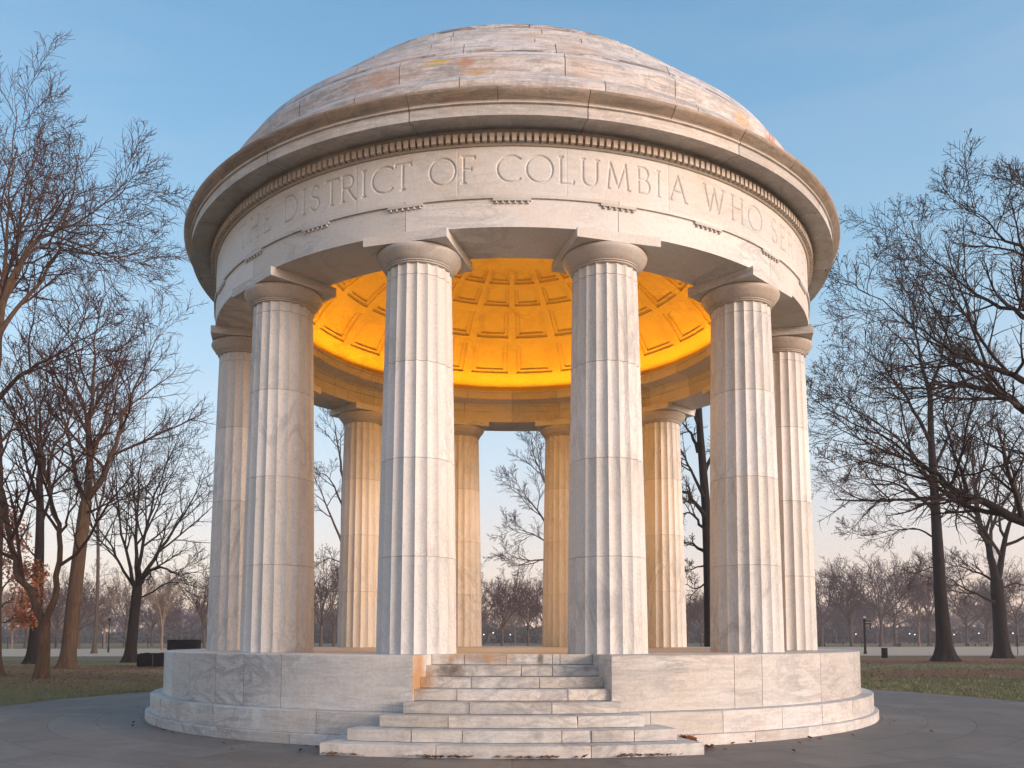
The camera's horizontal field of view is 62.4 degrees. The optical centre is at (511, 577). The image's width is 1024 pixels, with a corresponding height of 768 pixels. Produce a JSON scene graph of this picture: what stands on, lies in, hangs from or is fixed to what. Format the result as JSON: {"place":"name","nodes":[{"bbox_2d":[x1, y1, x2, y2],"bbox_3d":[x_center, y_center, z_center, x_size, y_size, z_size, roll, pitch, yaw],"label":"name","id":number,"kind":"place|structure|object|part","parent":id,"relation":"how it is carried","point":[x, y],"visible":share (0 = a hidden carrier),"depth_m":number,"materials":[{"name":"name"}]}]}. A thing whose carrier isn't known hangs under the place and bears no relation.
{"place":"outdoors","nodes":[
{"label":"outdoors","id":0,"kind":"place"},
{"bbox_2d":[0,689,1023,767],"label":"paving","id":1,"kind":"structure","parent":0,"point":[965,732],"depth_m":11.49,"materials":[{"name":"stone"}]},
{"bbox_2d":[679,734,710,750],"bbox_3d":[2.366,2.166,11.100,0.316,0.174,0.880,0,-4,0],"label":"leaf heap","id":2,"kind":"object","parent":1,"relation":"on","point":[690,737],"visible":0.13,"depth_m":11.34,"materials":[{"name":"orange plant"}]},
{"bbox_2d":[0,641,1023,706],"bbox_3d":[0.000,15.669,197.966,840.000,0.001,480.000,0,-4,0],"label":"ground","id":3,"kind":"structure","parent":0,"point":[157,645],"depth_m":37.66,"materials":[{"name":"green plant"}]},
{"bbox_2d":[2,582,45,648],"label":"sycamore tree","id":4,"kind":"object","parent":3,"relation":"on","point":[6,605],"visible":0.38,"depth_m":119.38,"materials":[{"name":"brown plant"}]},
{"bbox_2d":[2,500,55,631],"bbox_3d":[-25.373,0.225,44.233,5.749,8.926,3.825,-3,-5,36],"label":"rust leaved tree","id":5,"kind":"object","parent":3,"relation":"on","point":[23,615],"visible":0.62,"depth_m":44.67,"materials":[{"name":"brown plant"}]},
{"bbox_2d":[2,580,62,647],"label":"bare tree","id":6,"kind":"object","parent":3,"relation":"on","point":[25,637],"visible":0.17,"depth_m":124.47,"materials":[{"name":"brown plant"}]},
{"bbox_2d":[0,335,98,663],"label":"straight tree","id":7,"kind":"object","parent":3,"relation":"on","point":[31,651],"visible":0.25,"depth_m":49.12,"materials":[{"name":"brown plant"}]},
{"bbox_2d":[43,567,93,647],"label":"bare tree","id":8,"kind":"object","parent":3,"relation":"on","point":[57,625],"visible":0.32,"depth_m":134.60,"materials":[{"name":"brown plant"}]},
{"bbox_2d":[7,638,147,648],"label":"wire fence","id":9,"kind":"object","parent":3,"relation":"on","point":[55,644],"visible":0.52,"depth_m":122.55,"materials":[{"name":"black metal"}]},
{"bbox_2d":[0,277,161,678],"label":"forked tree","id":10,"kind":"object","parent":3,"relation":"on","point":[42,667],"visible":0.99,"depth_m":30.91,"materials":[{"name":"brown plant"}]},
{"bbox_2d":[0,29,193,674],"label":"edge tree","id":11,"kind":"object","parent":3,"relation":"on","point":[9,284],"visible":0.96,"depth_m":35.09,"materials":[{"name":"brown plant"}]},
{"bbox_2d":[18,353,187,653],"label":"tall bare tree","id":12,"kind":"object","parent":3,"relation":"on","point":[94,645],"visible":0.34,"depth_m":82.44,"materials":[{"name":"brown plant"}]},
{"bbox_2d":[80,566,128,647],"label":"sycamore tree","id":13,"kind":"object","parent":3,"relation":"on","point":[112,604],"visible":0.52,"depth_m":127.55,"materials":[{"name":"brown plant"}]},
{"bbox_2d":[0,243,215,668],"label":"leaning tree","id":14,"kind":"object","parent":3,"relation":"on","point":[67,658],"visible":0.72,"depth_m":41.59,"materials":[{"name":"brown plant"}]},
{"bbox_2d":[45,350,213,662],"bbox_3d":[-23.233,-4.461,53.073,12.722,19.539,9.816,0,-4,0],"label":"spreading tree","id":15,"kind":"object","parent":3,"relation":"on","point":[130,650],"visible":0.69,"depth_m":51.97,"materials":[{"name":"brown plant"}]},
{"bbox_2d":[99,570,166,646],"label":"bare tree","id":16,"kind":"object","parent":3,"relation":"on","point":[127,615],"visible":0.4,"depth_m":139.56,"materials":[{"name":"brown plant"}]},
{"bbox_2d":[137,653,163,666],"bbox_3d":[-18.467,4.248,43.801,1.550,0.738,0.914,0,-4,0],"label":"equipment case","id":17,"kind":"object","parent":3,"relation":"on","point":[150,659],"visible":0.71,"depth_m":43.37,"materials":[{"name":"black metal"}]},
{"bbox_2d":[117,584,190,646],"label":"bare tree","id":18,"kind":"object","parent":3,"relation":"on","point":[147,624],"visible":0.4,"depth_m":149.70,"materials":[{"name":"brown plant"}]},
{"bbox_2d":[144,584,207,639],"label":"bare tree","id":19,"kind":"object","parent":3,"relation":"on","point":[177,624],"visible":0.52,"depth_m":149.97,"materials":[{"name":"brown plant"}]},
{"bbox_2d":[167,640,200,649],"bbox_3d":[-15.846,3.699,40.840,1.470,1.408,0.600,0,-4,0],"label":"utility cabinet","id":20,"kind":"object","parent":3,"relation":"on","point":[181,644],"visible":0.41,"depth_m":40.59,"materials":[{"name":"black metal"}]},
{"bbox_3d":[-16.201,3.644,40.560,0.680,1.200,0.014,0,-4,0],"label":"door","id":21,"kind":"part","parent":20,"relation":"part of","materials":[{"name":"black metal"}]},
{"bbox_3d":[-15.491,3.644,40.560,0.680,1.200,0.014,0,-4,0],"label":"door","id":22,"kind":"part","parent":20,"relation":"part of","materials":[{"name":"black metal"}]},
{"bbox_2d":[164,609,207,628],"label":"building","id":23,"kind":"structure","parent":3,"relation":"on","point":[187,610],"depth_m":329.82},
{"bbox_2d":[314,406,343,567],"bbox_3d":[-13.102,-4.342,59.812,6.497,20.265,5.014,-2,-5,27],"label":"gap tree","id":24,"kind":"object","parent":3,"relation":"on","point":[332,484],"visible":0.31,"depth_m":60.88,"materials":[{"name":"brown plant"}]},
{"bbox_2d":[481,561,527,626],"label":"bare tree","id":25,"kind":"object","parent":3,"relation":"on","point":[484,601],"visible":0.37,"depth_m":128.85,"materials":[{"name":"brown plant"}]},
{"bbox_2d":[145,24,878,758],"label":"memorial rotunda","id":26,"kind":"structure","parent":3,"relation":"on","point":[423,264],"depth_m":13.50,"materials":[{"name":"stone"}]},
{"bbox_2d":[0,660,1023,758],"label":"fallen leaves","id":27,"kind":"object","parent":3,"relation":"on","point":[548,756],"visible":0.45,"depth_m":32.28,"materials":[{"name":"brown plant"}]},
{"bbox_2d":[2,622,1023,643],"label":"undergrowth","id":28,"kind":"object","parent":3,"relation":"on","point":[490,636],"visible":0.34,"depth_m":246.01,"materials":[{"name":"brown plant"}]},
{"bbox_2d":[2,655,1023,656],"bbox_3d":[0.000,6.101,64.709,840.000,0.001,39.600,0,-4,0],"label":"path edge","id":29,"kind":"object","parent":3,"relation":"on","point":[122,656],"depth_m":67.94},
{"bbox_2d":[2,585,1023,643],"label":"wood","id":30,"kind":"object","parent":3,"relation":"on","point":[871,615],"visible":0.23,"depth_m":232.22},
{"bbox_2d":[483,431,544,580],"bbox_3d":[1.739,-3.032,62.322,9.420,18.010,7.041,-2,-4,23],"label":"gap tree","id":31,"kind":"object","parent":3,"relation":"on","point":[502,556],"visible":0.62,"depth_m":63.04,"materials":[{"name":"brown plant"}]},
{"bbox_2d":[680,408,709,646],"bbox_3d":[10.145,-5.851,48.603,9.324,21.672,5.392,3,-5,-34],"label":"gap tree","id":32,"kind":"object","parent":3,"relation":"on","point":[703,489],"visible":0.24,"depth_m":48.11,"materials":[{"name":"brown plant"}]},
{"bbox_2d":[686,586,703,646],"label":"bare tree","id":33,"kind":"object","parent":3,"relation":"on","point":[691,617],"visible":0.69,"depth_m":139.33,"materials":[{"name":"brown plant"}]},
{"bbox_2d":[686,585,703,646],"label":"bare tree","id":34,"kind":"object","parent":3,"relation":"on","point":[701,629],"visible":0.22,"depth_m":149.56,"materials":[{"name":"brown plant"}]},
{"bbox_2d":[814,553,865,646],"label":"bare tree","id":35,"kind":"object","parent":3,"relation":"on","point":[821,623],"visible":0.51,"depth_m":149.23,"materials":[{"name":"brown plant"}]},
{"bbox_2d":[815,556,875,646],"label":"bare tree","id":36,"kind":"object","parent":3,"relation":"on","point":[848,616],"visible":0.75,"depth_m":151.43,"materials":[{"name":"brown plant"}]},
{"bbox_2d":[817,550,933,646],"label":"bare tree","id":37,"kind":"object","parent":3,"relation":"on","point":[880,616],"visible":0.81,"depth_m":146.78,"materials":[{"name":"brown plant"}]},
{"bbox_2d":[881,648,887,657],"bbox_3d":[27.647,5.582,62.762,0.463,0.730,0.470,0,-4,0],"label":"litter bin","id":38,"kind":"object","parent":3,"relation":"on","point":[884,652],"visible":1,"depth_m":62.59,"materials":[{"name":"black metal"}]},
{"bbox_2d":[845,547,933,645],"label":"bare tree","id":39,"kind":"object","parent":3,"relation":"on","point":[894,615],"visible":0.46,"depth_m":154.51,"materials":[{"name":"brown plant"}]},
{"bbox_2d":[805,232,1013,661],"bbox_3d":[26.144,-8.755,54.759,15.933,28.346,9.091,0,-4,0],"label":"oak tree","id":40,"kind":"object","parent":3,"relation":"on","point":[944,650],"visible":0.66,"depth_m":54.17,"materials":[{"name":"brown plant"}]},
{"bbox_2d":[889,553,933,645],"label":"sycamore tree","id":41,"kind":"object","parent":3,"relation":"on","point":[919,615],"visible":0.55,"depth_m":155.75,"materials":[{"name":"brown plant"}]},
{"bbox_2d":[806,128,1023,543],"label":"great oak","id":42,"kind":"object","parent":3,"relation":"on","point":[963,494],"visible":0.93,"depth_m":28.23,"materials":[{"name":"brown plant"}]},
{"bbox_2d":[891,548,967,645],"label":"bare tree","id":43,"kind":"object","parent":3,"relation":"on","point":[928,614],"visible":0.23,"depth_m":157.66,"materials":[{"name":"brown plant"}]},
{"bbox_2d":[904,325,1023,658],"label":"forked oak","id":44,"kind":"object","parent":3,"relation":"on","point":[1001,646],"visible":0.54,"depth_m":62.94,"materials":[{"name":"brown plant"}]},
{"bbox_2d":[930,575,1020,645],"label":"bare tree","id":45,"kind":"object","parent":3,"relation":"on","point":[984,610],"visible":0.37,"depth_m":158.92,"materials":[{"name":"brown plant"}]},
{"bbox_2d":[949,560,1021,645],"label":"bare tree","id":46,"kind":"object","parent":3,"relation":"on","point":[987,627],"visible":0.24,"depth_m":165.63,"materials":[{"name":"brown plant"}]},
{"bbox_2d":[959,548,1023,646],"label":"bare tree","id":47,"kind":"object","parent":3,"relation":"on","point":[1016,615],"visible":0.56,"depth_m":149.67,"materials":[{"name":"brown plant"}]},
{"bbox_2d":[0,0,1023,632],"label":"sky","id":48,"kind":"structure","parent":0,"point":[869,96],"materials":[{"name":"blue"}]},
{"bbox_2d":[2,647,1023,655],"bbox_3d":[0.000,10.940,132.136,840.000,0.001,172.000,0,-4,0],"label":"gravel path","id":49,"kind":"structure","parent":0,"point":[929,651],"depth_m":94.05,"materials":[{"name":"grey gravel"}]},
{"bbox_2d":[17,558,122,648],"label":"bare tree","id":50,"kind":"object","parent":49,"relation":"on","point":[90,599],"visible":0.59,"depth_m":117.74,"materials":[{"name":"brown plant"}]},
{"bbox_2d":[107,618,110,651],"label":"lamp column","id":51,"kind":"structure","parent":49,"relation":"on","point":[109,619],"depth_m":87.78,"materials":[{"name":"black metal"}]},
{"bbox_2d":[141,557,182,649],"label":"sycamore tree","id":52,"kind":"object","parent":49,"relation":"on","point":[159,598],"visible":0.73,"depth_m":104.66,"materials":[{"name":"brown plant"}]},
{"bbox_2d":[154,559,209,648],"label":"bare tree","id":53,"kind":"object","parent":49,"relation":"on","point":[200,608],"visible":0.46,"depth_m":109.71,"materials":[{"name":"brown plant"}]},
{"bbox_2d":[314,568,338,646],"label":"bare tree","id":54,"kind":"object","parent":49,"relation":"on","point":[333,631],"visible":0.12,"depth_m":124.76,"materials":[{"name":"brown plant"}]},
{"bbox_2d":[314,545,339,646],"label":"bare tree","id":55,"kind":"object","parent":49,"relation":"on","point":[328,590],"visible":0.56,"depth_m":111.42,"materials":[{"name":"brown plant"}]},
{"bbox_2d":[481,566,534,645],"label":"bare tree","id":56,"kind":"object","parent":49,"relation":"on","point":[501,610],"visible":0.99,"depth_m":104.81,"materials":[{"name":"brown plant"}]},
{"bbox_2d":[501,569,542,620],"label":"bare tree","id":57,"kind":"object","parent":49,"relation":"on","point":[540,603],"visible":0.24,"depth_m":119.22,"materials":[{"name":"brown plant"}]},
{"bbox_2d":[502,574,542,645],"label":"bare tree","id":58,"kind":"object","parent":49,"relation":"on","point":[531,608],"visible":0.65,"depth_m":111.60,"materials":[{"name":"brown plant"}]},
{"bbox_2d":[863,616,870,653],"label":"signpost","id":59,"kind":"object","parent":49,"relation":"on","point":[864,629],"visible":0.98,"depth_m":79.77,"materials":[{"name":"black metal"}]}
]}

